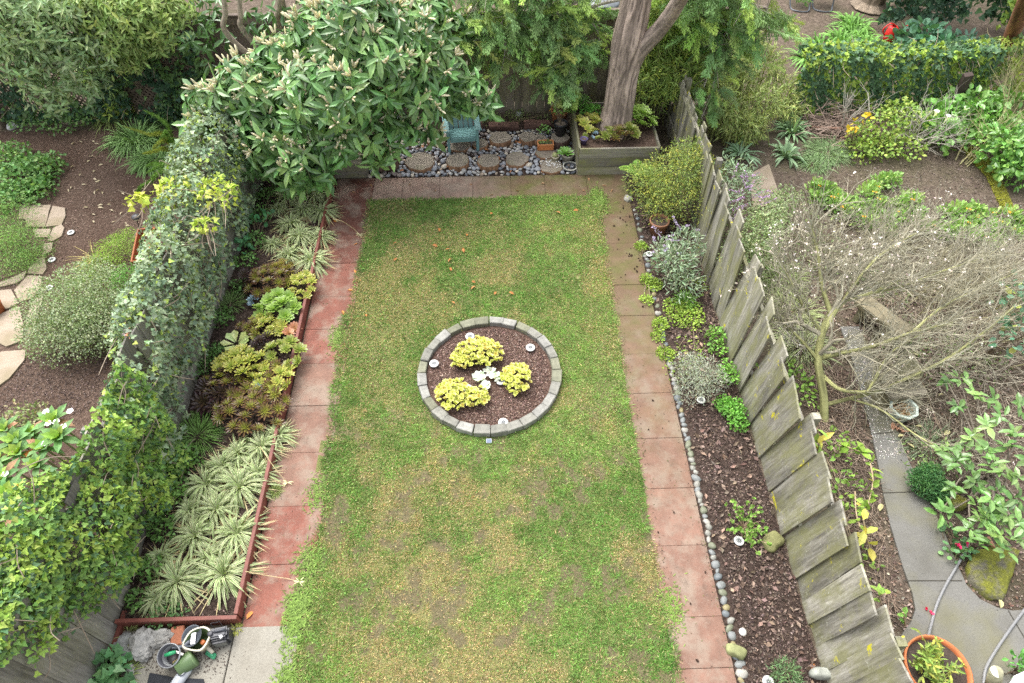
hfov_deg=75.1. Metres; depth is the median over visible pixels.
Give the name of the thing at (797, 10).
sled chair
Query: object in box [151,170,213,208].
ivy
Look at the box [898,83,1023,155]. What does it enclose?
calla patch
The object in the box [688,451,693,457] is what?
edging cobble
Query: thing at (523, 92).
wooden fence
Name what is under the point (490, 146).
pebbles
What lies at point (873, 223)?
bare shrub
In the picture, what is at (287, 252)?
spider plant
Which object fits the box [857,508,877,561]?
climbing plant
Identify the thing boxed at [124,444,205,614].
groundcover
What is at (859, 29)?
strap leaf clump
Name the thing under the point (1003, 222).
bedding plant
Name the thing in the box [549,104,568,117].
potted plant
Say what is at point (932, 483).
dwarf conifer
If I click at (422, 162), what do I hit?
log round
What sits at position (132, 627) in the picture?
grass clump
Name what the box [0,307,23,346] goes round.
flagstone
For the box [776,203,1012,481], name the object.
groundcover
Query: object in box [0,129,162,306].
mulch chips
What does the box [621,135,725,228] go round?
evergreen shrub
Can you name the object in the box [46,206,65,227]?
flagstone
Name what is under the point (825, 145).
grass clump
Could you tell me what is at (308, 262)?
spider plant
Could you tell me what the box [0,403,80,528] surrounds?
flowering plant
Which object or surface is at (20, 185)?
geranium patch
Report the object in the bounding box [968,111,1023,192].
glossy shrub
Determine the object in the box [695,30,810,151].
bamboo
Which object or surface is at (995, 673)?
rounded rock
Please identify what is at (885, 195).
soil crumbs
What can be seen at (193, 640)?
hand scoop
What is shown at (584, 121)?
succulent clump
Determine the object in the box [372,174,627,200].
back path
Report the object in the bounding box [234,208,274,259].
nasturtium
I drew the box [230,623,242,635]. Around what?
grass clump
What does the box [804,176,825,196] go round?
bedding plant
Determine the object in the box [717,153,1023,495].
bare tree
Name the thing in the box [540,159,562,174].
log round
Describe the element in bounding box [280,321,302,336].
succulent clump
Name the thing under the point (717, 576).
edging cobble
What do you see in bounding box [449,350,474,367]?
yellow succulent
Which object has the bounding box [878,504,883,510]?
fallen leaf
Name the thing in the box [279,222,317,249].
spider plant
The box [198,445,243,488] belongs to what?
spider plant
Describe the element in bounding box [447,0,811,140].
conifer
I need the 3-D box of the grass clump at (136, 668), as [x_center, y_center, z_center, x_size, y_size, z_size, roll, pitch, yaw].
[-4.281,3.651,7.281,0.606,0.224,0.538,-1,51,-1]
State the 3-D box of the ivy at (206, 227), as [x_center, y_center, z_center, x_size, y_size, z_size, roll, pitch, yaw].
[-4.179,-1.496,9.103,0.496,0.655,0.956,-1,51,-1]
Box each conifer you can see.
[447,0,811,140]
[903,460,950,504]
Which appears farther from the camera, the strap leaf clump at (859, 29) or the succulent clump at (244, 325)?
the strap leaf clump at (859, 29)
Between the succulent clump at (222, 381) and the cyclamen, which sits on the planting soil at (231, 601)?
the succulent clump at (222, 381)
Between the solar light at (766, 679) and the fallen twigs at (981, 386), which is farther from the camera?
the fallen twigs at (981, 386)
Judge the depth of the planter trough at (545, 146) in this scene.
13.21 m
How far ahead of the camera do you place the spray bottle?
7.19 m
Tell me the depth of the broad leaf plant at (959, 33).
15.77 m
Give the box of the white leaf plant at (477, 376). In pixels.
[472,366,499,389]
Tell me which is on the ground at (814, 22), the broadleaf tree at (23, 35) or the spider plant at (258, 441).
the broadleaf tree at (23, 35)
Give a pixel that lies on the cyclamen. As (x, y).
(958, 550)
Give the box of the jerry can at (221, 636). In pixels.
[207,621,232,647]
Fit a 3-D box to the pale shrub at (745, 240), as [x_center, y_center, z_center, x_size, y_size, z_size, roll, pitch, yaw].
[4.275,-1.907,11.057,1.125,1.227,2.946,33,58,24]
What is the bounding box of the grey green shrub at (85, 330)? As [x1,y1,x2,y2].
[9,255,142,369]
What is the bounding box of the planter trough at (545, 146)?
[537,140,553,150]
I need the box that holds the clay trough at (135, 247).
[130,227,165,272]
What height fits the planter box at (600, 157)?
0.619 m
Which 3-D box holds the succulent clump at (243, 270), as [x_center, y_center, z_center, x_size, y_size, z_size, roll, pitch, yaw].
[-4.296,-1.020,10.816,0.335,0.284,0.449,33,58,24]
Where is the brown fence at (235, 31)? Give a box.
[76,4,766,106]
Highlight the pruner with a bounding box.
[164,650,183,656]
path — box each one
[242,178,736,682]
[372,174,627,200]
[840,326,1023,682]
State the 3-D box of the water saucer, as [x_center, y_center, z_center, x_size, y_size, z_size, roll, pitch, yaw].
[1.130,-3.375,12.955,0.292,0.112,0.290,-1,51,-1]
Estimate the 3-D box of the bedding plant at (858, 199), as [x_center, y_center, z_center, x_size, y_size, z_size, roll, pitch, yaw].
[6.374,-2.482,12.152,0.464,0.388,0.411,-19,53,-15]
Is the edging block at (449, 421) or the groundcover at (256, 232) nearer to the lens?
the edging block at (449, 421)
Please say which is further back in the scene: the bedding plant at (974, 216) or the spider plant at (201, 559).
the bedding plant at (974, 216)
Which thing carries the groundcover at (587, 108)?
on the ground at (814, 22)
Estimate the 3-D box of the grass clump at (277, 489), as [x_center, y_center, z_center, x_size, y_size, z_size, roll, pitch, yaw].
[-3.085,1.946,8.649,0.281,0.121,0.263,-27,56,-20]
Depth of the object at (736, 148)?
13.11 m
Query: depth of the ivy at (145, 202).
9.73 m
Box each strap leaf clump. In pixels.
[783,46,820,70]
[797,31,841,56]
[817,24,863,41]
[825,11,878,34]
[831,16,883,39]
[848,28,894,55]
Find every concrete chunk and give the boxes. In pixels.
[113,632,132,660]
[125,664,134,673]
[127,625,154,661]
[149,628,173,648]
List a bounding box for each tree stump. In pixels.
[387,158,398,171]
[551,133,569,149]
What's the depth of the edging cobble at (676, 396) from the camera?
9.59 m
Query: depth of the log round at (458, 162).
12.98 m
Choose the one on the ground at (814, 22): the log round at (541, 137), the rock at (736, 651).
the rock at (736, 651)
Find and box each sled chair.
[789,0,811,12]
[812,0,834,12]
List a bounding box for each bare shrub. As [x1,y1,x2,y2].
[778,315,828,360]
[793,184,955,295]
[837,80,902,133]
[849,180,912,253]
[853,213,1023,381]
[854,173,1023,285]
[893,80,976,156]
[920,299,1023,388]
[921,212,1022,289]
[954,31,1023,125]
[955,71,1023,166]
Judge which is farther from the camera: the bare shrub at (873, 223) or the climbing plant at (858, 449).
the bare shrub at (873, 223)
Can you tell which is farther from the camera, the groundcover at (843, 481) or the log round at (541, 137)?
the log round at (541, 137)
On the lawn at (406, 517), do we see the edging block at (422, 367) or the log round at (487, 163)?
the edging block at (422, 367)
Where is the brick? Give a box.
[171,625,185,644]
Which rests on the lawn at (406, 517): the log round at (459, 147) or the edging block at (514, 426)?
the edging block at (514, 426)
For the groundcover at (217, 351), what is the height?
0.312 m
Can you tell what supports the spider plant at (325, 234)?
on the planting soil at (231, 601)
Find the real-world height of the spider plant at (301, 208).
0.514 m
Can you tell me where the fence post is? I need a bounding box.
[952,72,973,100]
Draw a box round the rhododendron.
[923,369,1023,562]
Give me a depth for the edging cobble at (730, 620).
7.65 m
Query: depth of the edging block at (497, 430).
9.14 m
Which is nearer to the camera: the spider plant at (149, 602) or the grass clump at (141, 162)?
the spider plant at (149, 602)
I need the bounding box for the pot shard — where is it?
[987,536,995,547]
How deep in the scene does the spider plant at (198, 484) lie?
8.57 m
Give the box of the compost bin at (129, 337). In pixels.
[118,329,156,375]
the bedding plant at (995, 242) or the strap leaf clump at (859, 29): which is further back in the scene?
the strap leaf clump at (859, 29)
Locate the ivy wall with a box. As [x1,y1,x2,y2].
[876,0,1014,24]
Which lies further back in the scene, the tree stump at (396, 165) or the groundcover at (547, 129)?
the groundcover at (547, 129)
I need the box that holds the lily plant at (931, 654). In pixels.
[909,628,966,682]
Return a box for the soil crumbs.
[719,145,1023,282]
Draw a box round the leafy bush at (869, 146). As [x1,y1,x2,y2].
[838,96,941,164]
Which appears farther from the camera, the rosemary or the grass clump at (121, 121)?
the grass clump at (121, 121)
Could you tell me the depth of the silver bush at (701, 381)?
9.49 m
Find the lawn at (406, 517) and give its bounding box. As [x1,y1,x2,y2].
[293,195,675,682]
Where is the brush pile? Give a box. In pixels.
[762,95,901,152]
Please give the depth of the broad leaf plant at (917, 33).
15.60 m
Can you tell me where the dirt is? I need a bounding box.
[122,647,246,678]
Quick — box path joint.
[872,432,1023,636]
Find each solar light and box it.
[48,257,55,261]
[67,230,74,234]
[429,360,438,367]
[465,333,474,338]
[496,378,504,384]
[498,418,507,423]
[526,344,534,351]
[697,396,705,403]
[734,536,743,545]
[762,675,773,682]
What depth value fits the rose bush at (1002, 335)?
9.37 m
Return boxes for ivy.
[0,28,207,125]
[0,360,193,678]
[91,63,262,475]
[113,180,164,235]
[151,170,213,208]
[177,171,241,225]
[186,206,220,260]
[996,0,1016,29]
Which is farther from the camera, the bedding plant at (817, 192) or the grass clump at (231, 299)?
the bedding plant at (817, 192)
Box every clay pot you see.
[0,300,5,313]
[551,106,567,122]
[562,150,574,161]
[649,213,669,236]
[902,635,973,682]
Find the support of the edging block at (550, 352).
on the lawn at (406, 517)
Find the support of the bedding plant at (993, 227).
on the ground at (814, 22)
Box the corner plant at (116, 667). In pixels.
[87,642,136,682]
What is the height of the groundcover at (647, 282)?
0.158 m
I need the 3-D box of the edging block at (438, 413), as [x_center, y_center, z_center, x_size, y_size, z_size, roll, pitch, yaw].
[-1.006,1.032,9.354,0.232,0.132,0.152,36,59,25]
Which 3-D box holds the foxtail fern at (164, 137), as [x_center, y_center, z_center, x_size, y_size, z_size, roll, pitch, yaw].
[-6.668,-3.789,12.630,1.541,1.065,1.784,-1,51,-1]
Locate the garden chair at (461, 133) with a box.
[442,108,481,152]
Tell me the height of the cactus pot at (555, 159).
0.154 m
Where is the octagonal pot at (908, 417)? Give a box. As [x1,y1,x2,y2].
[889,399,918,422]
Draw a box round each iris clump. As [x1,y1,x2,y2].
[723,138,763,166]
[768,111,815,144]
[769,137,808,169]
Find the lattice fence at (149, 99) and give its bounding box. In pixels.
[0,43,215,119]
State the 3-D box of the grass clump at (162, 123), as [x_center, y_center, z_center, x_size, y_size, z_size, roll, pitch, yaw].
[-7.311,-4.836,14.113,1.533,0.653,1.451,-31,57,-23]
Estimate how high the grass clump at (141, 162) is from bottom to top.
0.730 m
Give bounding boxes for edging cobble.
[674,395,680,401]
[681,427,687,432]
[685,440,690,448]
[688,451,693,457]
[691,474,701,480]
[694,480,699,486]
[695,490,702,498]
[700,506,706,513]
[705,523,712,530]
[705,530,710,536]
[708,542,715,548]
[708,549,715,554]
[711,560,719,568]
[714,573,721,579]
[716,581,725,588]
[718,589,726,595]
[720,596,727,604]
[722,604,729,610]
[722,610,729,616]
[725,624,733,632]
[727,617,734,623]
[727,631,735,640]
[735,660,745,667]
[735,669,748,678]
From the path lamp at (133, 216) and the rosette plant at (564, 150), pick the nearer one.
the path lamp at (133, 216)
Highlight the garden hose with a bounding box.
[927,544,1023,682]
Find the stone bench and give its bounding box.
[852,297,911,344]
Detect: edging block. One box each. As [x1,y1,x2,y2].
[417,361,427,374]
[417,373,426,389]
[419,385,430,401]
[420,348,433,364]
[423,397,437,411]
[427,338,440,352]
[431,406,448,423]
[435,329,450,344]
[442,415,458,430]
[446,323,461,336]
[456,421,473,435]
[460,318,474,330]
[474,316,488,327]
[474,424,490,437]
[490,316,503,326]
[491,423,507,436]
[502,318,516,329]
[506,420,522,434]
[515,321,530,334]
[519,412,536,429]
[527,327,541,341]
[532,403,548,420]
[537,335,551,350]
[542,393,555,409]
[545,346,557,360]
[548,381,560,397]
[550,357,560,369]
[551,370,561,385]
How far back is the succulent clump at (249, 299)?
10.59 m
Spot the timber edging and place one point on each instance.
(122, 622)
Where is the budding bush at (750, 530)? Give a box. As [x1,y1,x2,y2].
[724,497,771,554]
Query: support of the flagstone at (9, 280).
on the mulch ground at (81, 419)
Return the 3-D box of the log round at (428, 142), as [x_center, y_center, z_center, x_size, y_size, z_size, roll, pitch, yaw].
[-1.537,-4.069,13.510,0.417,0.124,0.404,-1,51,-1]
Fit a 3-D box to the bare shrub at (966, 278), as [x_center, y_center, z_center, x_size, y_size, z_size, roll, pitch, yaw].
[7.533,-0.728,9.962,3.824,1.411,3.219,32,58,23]
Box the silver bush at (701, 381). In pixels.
[671,350,731,409]
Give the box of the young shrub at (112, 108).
[101,75,136,121]
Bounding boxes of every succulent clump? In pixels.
[190,376,227,415]
[194,366,244,397]
[211,343,267,384]
[211,380,292,436]
[235,267,252,285]
[235,317,261,335]
[243,262,291,298]
[244,312,287,340]
[246,293,258,304]
[248,330,276,351]
[248,359,294,396]
[252,286,302,321]
[263,334,307,367]
[272,258,294,277]
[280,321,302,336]
[285,269,316,299]
[575,112,600,132]
[582,130,610,140]
[600,121,641,141]
[631,103,658,129]
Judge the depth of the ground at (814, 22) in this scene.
11.99 m
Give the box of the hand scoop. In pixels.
[172,625,200,648]
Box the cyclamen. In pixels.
[935,519,979,563]
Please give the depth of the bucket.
7.37 m
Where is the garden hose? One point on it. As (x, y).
(1007, 632)
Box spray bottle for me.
[171,670,191,682]
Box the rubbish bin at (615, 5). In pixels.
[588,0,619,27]
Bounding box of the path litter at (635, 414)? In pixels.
[241,174,736,682]
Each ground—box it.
[0,0,1023,682]
[0,128,242,646]
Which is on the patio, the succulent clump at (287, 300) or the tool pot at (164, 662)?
the tool pot at (164, 662)
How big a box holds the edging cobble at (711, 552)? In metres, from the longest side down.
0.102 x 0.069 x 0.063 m
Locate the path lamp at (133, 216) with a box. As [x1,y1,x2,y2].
[131,214,140,228]
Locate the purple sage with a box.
[642,215,707,304]
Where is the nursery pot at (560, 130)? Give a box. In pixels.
[554,118,567,136]
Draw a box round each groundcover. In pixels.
[69,226,136,298]
[105,260,144,312]
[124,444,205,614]
[144,597,190,629]
[195,278,249,379]
[233,187,276,266]
[472,108,551,125]
[537,124,551,134]
[566,96,602,114]
[633,240,662,305]
[650,316,674,361]
[661,272,711,383]
[663,297,705,330]
[704,324,728,356]
[712,393,749,432]
[717,358,739,384]
[754,356,885,579]
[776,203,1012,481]
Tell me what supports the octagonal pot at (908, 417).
on the ground at (814, 22)
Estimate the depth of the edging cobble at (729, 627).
7.61 m
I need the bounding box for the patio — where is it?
[116,626,299,682]
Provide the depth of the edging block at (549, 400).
9.46 m
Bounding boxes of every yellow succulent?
[434,377,471,409]
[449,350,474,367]
[453,335,503,365]
[464,384,490,406]
[500,362,531,395]
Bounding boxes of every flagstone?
[0,271,26,287]
[0,289,18,309]
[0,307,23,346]
[0,350,26,385]
[14,275,41,301]
[19,203,30,219]
[26,205,50,227]
[26,295,43,333]
[28,257,46,274]
[33,229,50,237]
[42,243,53,254]
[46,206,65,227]
[48,224,64,241]
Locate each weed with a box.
[0,103,107,136]
[1001,648,1023,677]
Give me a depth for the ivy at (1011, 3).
15.81 m
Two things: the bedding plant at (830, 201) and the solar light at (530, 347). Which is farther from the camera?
the bedding plant at (830, 201)
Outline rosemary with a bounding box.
[766,655,806,682]
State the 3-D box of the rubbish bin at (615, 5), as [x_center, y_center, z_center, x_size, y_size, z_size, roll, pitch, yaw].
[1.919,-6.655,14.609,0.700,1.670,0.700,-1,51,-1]
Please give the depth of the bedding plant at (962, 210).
11.91 m
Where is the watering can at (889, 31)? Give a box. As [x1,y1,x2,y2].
[882,23,907,42]
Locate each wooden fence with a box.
[0,49,263,682]
[383,27,668,113]
[662,63,913,682]
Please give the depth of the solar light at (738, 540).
8.22 m
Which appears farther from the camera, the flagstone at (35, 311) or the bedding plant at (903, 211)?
the bedding plant at (903, 211)
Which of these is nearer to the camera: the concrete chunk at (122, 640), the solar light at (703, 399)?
the concrete chunk at (122, 640)
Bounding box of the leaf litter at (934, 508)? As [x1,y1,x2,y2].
[772,273,1023,634]
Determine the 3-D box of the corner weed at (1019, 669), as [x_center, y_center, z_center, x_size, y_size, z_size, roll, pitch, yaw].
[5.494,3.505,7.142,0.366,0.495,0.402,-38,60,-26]
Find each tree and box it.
[0,0,124,128]
[57,0,201,110]
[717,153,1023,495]
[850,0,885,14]
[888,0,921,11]
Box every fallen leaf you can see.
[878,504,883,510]
[999,599,1003,607]
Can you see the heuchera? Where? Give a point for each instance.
(21, 418)
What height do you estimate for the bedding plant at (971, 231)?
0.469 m
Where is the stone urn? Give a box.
[864,358,927,411]
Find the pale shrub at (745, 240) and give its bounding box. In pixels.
[716,183,804,280]
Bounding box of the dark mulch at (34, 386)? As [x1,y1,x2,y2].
[0,351,108,426]
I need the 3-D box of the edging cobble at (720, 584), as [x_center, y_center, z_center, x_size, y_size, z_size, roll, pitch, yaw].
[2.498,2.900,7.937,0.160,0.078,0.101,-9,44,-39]
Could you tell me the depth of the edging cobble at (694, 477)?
8.79 m
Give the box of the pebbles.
[373,128,571,176]
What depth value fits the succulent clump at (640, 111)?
12.72 m
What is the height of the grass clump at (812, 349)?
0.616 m
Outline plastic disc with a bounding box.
[739,628,746,635]
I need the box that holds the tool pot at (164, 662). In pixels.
[157,643,184,667]
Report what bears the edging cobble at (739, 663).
on the ground at (814, 22)
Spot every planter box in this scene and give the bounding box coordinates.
[306,119,374,178]
[570,101,660,175]
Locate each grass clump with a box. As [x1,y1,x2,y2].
[85,112,137,137]
[95,115,176,163]
[105,659,145,680]
[114,612,140,638]
[116,144,169,179]
[141,105,182,128]
[177,408,229,459]
[218,288,247,319]
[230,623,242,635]
[267,482,284,500]
[760,257,810,299]
[763,282,825,335]
[767,323,840,375]
[794,150,838,177]
[798,133,857,168]
[897,412,958,471]
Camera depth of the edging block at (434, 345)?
10.08 m
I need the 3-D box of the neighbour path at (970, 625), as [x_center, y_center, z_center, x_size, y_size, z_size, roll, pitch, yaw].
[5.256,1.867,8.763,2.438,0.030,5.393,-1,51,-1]
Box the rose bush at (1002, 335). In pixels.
[981,269,1023,358]
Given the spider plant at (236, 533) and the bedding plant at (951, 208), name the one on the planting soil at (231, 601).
the spider plant at (236, 533)
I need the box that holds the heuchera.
[0,399,48,426]
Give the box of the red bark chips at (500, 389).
[429,327,549,425]
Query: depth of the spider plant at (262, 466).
8.72 m
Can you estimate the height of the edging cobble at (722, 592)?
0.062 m
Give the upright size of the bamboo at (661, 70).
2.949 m
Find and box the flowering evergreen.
[171,0,503,204]
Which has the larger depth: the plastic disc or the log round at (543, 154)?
the log round at (543, 154)
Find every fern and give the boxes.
[123,110,195,191]
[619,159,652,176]
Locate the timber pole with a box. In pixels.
[1000,0,1023,57]
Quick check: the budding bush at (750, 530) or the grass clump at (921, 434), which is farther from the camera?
the grass clump at (921, 434)
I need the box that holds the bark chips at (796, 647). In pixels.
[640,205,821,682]
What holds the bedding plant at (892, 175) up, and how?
on the ground at (814, 22)
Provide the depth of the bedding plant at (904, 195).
12.07 m
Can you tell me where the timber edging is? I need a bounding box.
[110,175,335,652]
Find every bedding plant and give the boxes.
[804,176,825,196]
[806,189,831,209]
[810,177,840,201]
[820,190,850,214]
[827,187,845,203]
[829,199,858,221]
[837,192,855,211]
[843,203,863,217]
[849,209,879,228]
[852,195,874,216]
[855,183,881,205]
[859,204,884,224]
[861,179,883,198]
[868,208,901,230]
[870,171,892,189]
[872,195,892,210]
[879,170,903,191]
[879,221,902,236]
[883,197,909,213]
[888,208,908,225]
[896,188,921,214]
[898,202,929,224]
[904,188,925,204]
[924,217,939,236]
[933,202,959,220]
[935,220,962,242]
[946,224,980,245]
[947,199,975,220]
[950,216,968,232]
[963,198,993,222]
[964,213,988,227]
[964,219,982,232]
[970,229,991,247]
[977,206,997,223]
[978,219,1000,237]
[980,236,1005,247]
[985,217,1016,235]
[994,203,1023,224]
[1001,223,1023,241]
[1009,213,1023,228]
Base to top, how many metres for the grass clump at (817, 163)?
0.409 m
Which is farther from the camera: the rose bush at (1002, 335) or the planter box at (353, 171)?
the planter box at (353, 171)
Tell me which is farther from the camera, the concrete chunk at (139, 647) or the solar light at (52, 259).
the solar light at (52, 259)
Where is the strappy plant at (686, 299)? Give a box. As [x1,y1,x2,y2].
[669,288,702,312]
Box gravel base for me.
[369,115,575,177]
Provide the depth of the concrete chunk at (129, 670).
7.30 m
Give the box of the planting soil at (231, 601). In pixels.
[119,178,326,618]
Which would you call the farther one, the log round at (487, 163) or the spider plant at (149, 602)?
the log round at (487, 163)
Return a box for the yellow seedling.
[846,112,874,150]
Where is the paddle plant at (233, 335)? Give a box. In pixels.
[220,330,248,350]
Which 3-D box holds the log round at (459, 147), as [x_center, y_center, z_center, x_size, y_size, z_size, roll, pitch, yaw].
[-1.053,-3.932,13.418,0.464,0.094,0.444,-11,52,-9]
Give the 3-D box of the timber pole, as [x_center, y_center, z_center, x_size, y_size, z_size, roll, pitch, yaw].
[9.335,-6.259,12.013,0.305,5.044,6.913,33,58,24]
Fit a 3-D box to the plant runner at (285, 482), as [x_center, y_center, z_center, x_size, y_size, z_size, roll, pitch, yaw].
[-3.115,1.653,8.692,0.595,0.300,0.141,32,58,23]
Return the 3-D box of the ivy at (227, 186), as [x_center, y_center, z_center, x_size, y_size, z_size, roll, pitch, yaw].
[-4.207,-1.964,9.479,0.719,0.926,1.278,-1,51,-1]
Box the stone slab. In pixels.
[749,164,780,211]
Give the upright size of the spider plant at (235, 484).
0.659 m
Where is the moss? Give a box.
[963,146,1023,229]
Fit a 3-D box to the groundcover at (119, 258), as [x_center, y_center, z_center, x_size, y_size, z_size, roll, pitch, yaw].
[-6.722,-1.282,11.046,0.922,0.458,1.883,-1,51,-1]
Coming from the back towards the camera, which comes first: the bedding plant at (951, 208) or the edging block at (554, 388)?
the bedding plant at (951, 208)
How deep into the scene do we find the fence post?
13.40 m
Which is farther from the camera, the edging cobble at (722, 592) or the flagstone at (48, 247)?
the flagstone at (48, 247)
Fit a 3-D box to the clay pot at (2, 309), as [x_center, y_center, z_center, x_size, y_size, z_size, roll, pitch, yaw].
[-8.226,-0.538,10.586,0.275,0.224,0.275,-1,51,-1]
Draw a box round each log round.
[405,152,434,173]
[427,134,446,147]
[446,152,468,171]
[450,142,470,153]
[472,139,487,150]
[477,154,499,172]
[489,131,510,147]
[506,152,528,169]
[519,132,536,146]
[535,134,545,145]
[535,149,555,159]
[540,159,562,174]
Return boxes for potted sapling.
[553,98,571,123]
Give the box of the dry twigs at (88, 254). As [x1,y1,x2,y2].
[66,240,114,270]
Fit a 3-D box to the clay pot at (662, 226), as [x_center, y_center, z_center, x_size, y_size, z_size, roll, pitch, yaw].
[2.582,-2.030,11.742,0.355,0.304,0.355,-1,51,-1]
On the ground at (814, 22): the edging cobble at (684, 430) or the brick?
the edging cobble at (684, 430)
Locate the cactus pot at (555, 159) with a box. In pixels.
[551,154,559,161]
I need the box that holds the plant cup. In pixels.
[580,136,587,144]
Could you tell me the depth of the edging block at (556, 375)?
9.71 m
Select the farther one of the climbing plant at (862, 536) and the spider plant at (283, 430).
the spider plant at (283, 430)
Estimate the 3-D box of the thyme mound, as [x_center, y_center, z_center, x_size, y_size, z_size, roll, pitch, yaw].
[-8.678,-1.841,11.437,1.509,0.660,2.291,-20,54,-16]
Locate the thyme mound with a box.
[0,195,57,286]
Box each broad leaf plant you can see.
[885,15,965,60]
[951,27,1010,58]
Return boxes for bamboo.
[634,0,714,139]
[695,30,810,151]
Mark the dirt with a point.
(197, 666)
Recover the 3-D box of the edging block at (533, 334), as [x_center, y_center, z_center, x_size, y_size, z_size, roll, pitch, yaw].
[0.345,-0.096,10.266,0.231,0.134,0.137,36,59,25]
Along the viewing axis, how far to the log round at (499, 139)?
13.45 m
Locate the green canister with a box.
[173,650,199,674]
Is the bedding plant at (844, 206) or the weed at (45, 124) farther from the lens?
the weed at (45, 124)
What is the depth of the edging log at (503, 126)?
13.68 m
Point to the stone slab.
(769, 181)
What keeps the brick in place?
on the patio
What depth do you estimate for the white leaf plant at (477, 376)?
9.69 m
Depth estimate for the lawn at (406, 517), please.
8.51 m
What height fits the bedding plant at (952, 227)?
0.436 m
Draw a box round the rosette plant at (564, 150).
[556,146,573,155]
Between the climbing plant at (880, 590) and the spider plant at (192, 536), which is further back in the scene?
the spider plant at (192, 536)
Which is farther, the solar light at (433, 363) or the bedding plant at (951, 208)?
the bedding plant at (951, 208)
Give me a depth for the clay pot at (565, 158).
13.01 m
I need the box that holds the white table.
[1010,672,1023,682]
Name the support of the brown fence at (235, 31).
on the ground at (814, 22)
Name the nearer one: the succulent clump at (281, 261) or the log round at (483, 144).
the succulent clump at (281, 261)
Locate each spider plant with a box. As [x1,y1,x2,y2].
[134,576,177,617]
[136,548,211,616]
[138,538,187,583]
[164,507,219,571]
[167,493,205,527]
[178,460,231,509]
[182,535,235,573]
[188,542,269,615]
[194,485,248,536]
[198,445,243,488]
[202,504,276,561]
[211,461,282,517]
[216,434,264,471]
[236,424,293,473]
[240,452,283,495]
[258,235,285,256]
[259,417,301,456]
[266,240,303,263]
[267,198,288,216]
[268,191,298,208]
[269,212,308,237]
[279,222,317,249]
[282,197,321,223]
[293,245,337,279]
[294,190,337,206]
[304,226,336,248]
[306,197,345,226]
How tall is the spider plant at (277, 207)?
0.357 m
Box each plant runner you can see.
[246,571,303,586]
[260,446,293,485]
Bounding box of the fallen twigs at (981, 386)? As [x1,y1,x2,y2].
[852,234,1023,456]
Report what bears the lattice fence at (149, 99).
on the ground at (814, 22)
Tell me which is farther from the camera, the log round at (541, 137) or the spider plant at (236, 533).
the log round at (541, 137)
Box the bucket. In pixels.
[182,626,216,659]
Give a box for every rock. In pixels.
[6,122,19,130]
[624,194,631,202]
[725,643,746,659]
[762,530,784,552]
[808,667,830,679]
[943,495,967,510]
[965,544,1019,600]
[985,665,1003,682]
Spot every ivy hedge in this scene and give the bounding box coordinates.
[789,37,1006,116]
[972,32,1023,99]
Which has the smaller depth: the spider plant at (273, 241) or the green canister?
the green canister
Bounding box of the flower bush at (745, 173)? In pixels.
[708,151,776,233]
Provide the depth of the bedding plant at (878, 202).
12.07 m
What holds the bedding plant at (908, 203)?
on the ground at (814, 22)
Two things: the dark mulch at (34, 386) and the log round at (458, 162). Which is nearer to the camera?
the dark mulch at (34, 386)
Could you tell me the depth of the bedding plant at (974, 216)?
11.81 m
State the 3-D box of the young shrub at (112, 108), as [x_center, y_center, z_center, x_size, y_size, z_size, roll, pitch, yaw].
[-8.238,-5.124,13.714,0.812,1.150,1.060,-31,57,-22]
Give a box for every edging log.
[458,121,482,130]
[488,121,518,130]
[523,119,550,129]
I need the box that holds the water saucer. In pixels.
[563,161,575,173]
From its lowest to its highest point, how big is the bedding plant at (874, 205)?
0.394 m
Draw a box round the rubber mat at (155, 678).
[147,673,204,682]
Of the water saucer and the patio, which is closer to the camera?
the patio
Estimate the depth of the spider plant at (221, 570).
7.84 m
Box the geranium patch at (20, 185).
[0,138,68,216]
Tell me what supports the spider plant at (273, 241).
on the planting soil at (231, 601)
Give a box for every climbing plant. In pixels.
[814,428,833,452]
[839,439,873,459]
[847,491,864,529]
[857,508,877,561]
[862,454,883,510]
[870,584,890,604]
[897,607,907,625]

